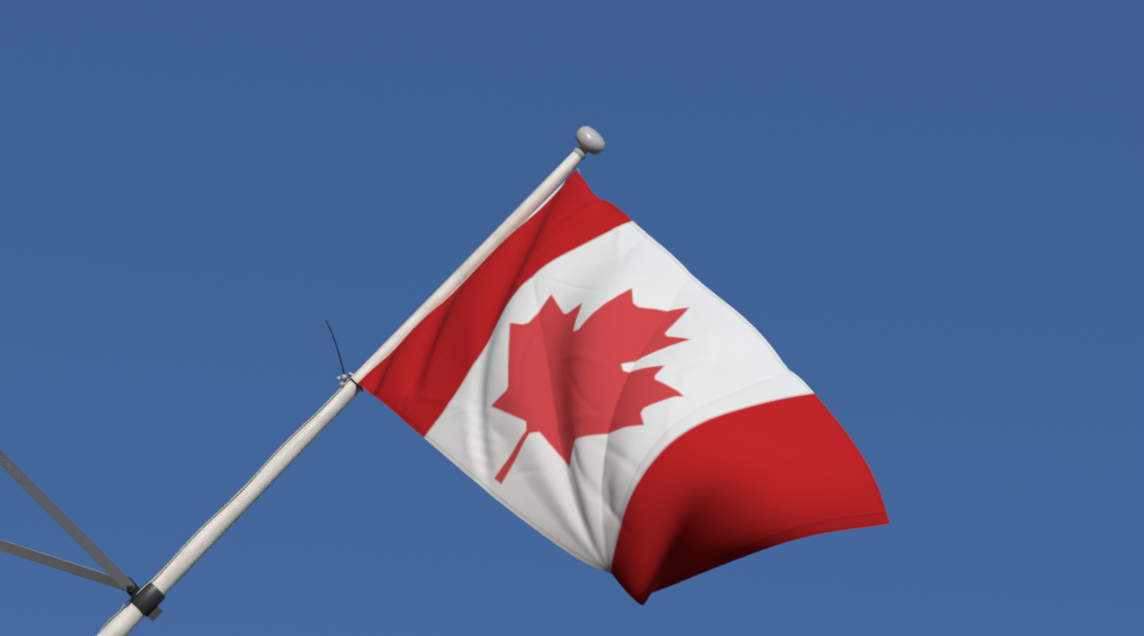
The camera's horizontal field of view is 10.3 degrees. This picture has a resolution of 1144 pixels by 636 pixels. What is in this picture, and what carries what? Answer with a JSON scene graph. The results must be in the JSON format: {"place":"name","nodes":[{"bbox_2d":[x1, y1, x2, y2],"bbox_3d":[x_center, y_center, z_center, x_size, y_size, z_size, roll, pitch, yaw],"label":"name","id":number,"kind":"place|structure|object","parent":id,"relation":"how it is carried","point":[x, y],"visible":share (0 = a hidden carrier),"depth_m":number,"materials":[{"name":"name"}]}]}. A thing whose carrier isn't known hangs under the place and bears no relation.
{"place":"outdoors","nodes":[
{"label":"outdoors","id":0,"kind":"place"},
{"bbox_2d":[0,0,1143,635],"label":"sky","id":1,"kind":"structure","parent":0,"point":[930,212],"materials":[{"name":"blue"}]},
{"label":"ground","id":2,"kind":"structure","parent":0,"visible":0},
{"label":"wall","id":3,"kind":"object","parent":2,"relation":"on","visible":0},
{"bbox_2d":[0,450,134,591],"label":"support braces","id":4,"kind":"object","parent":3,"relation":"attached to","point":[116,577],"visible":1,"depth_m":14.10,"materials":[{"name":"metal"}]},
{"bbox_2d":[127,584,132,590],"bbox_3d":[-0.988,0.598,14.165,0.014,0.026,0.026,20,-39,-27],"label":"bolt","id":5,"kind":"object","parent":4,"relation":"attached to","point":[129,587],"visible":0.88,"depth_m":14.15,"materials":[{"name":"grey metal"}]},
{"bbox_2d":[96,126,604,635],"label":"flag pole","id":6,"kind":"object","parent":3,"relation":"on","point":[140,606],"visible":0.94,"depth_m":14.27,"materials":[{"name":"white metal"}]},
{"bbox_2d":[99,378,349,631],"bbox_3d":[-0.806,0.457,14.227,0.654,0.617,0.055,-15,-37,21],"label":"halyard","id":7,"kind":"object","parent":6,"relation":"attached to","point":[227,503],"visible":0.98,"depth_m":14.23,"materials":[{"name":"fabric"}]},
{"bbox_2d":[337,374,346,386],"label":"beads","id":8,"kind":"object","parent":6,"relation":"attached to","point":[343,377],"visible":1,"depth_m":14.30},
{"bbox_2d":[325,320,362,391],"bbox_3d":[-0.514,0.089,14.303,0.033,0.123,0.148,-19,-38,26],"label":"cable tie","id":9,"kind":"object","parent":6,"relation":"attached to","point":[340,357],"visible":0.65,"depth_m":14.29,"materials":[{"name":"black plastic"}]},
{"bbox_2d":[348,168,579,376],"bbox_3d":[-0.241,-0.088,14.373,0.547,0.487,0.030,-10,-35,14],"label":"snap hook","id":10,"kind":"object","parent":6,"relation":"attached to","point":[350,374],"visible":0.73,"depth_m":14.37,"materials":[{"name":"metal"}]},
{"bbox_2d":[356,170,889,604],"bbox_3d":[0.033,0.079,13.885,1.277,1.297,0.289,-14,-36,20],"label":"flag","id":11,"kind":"object","parent":6,"relation":"attached to","point":[573,364],"visible":1,"depth_m":13.68,"materials":[{"name":"fabric"}]}
]}

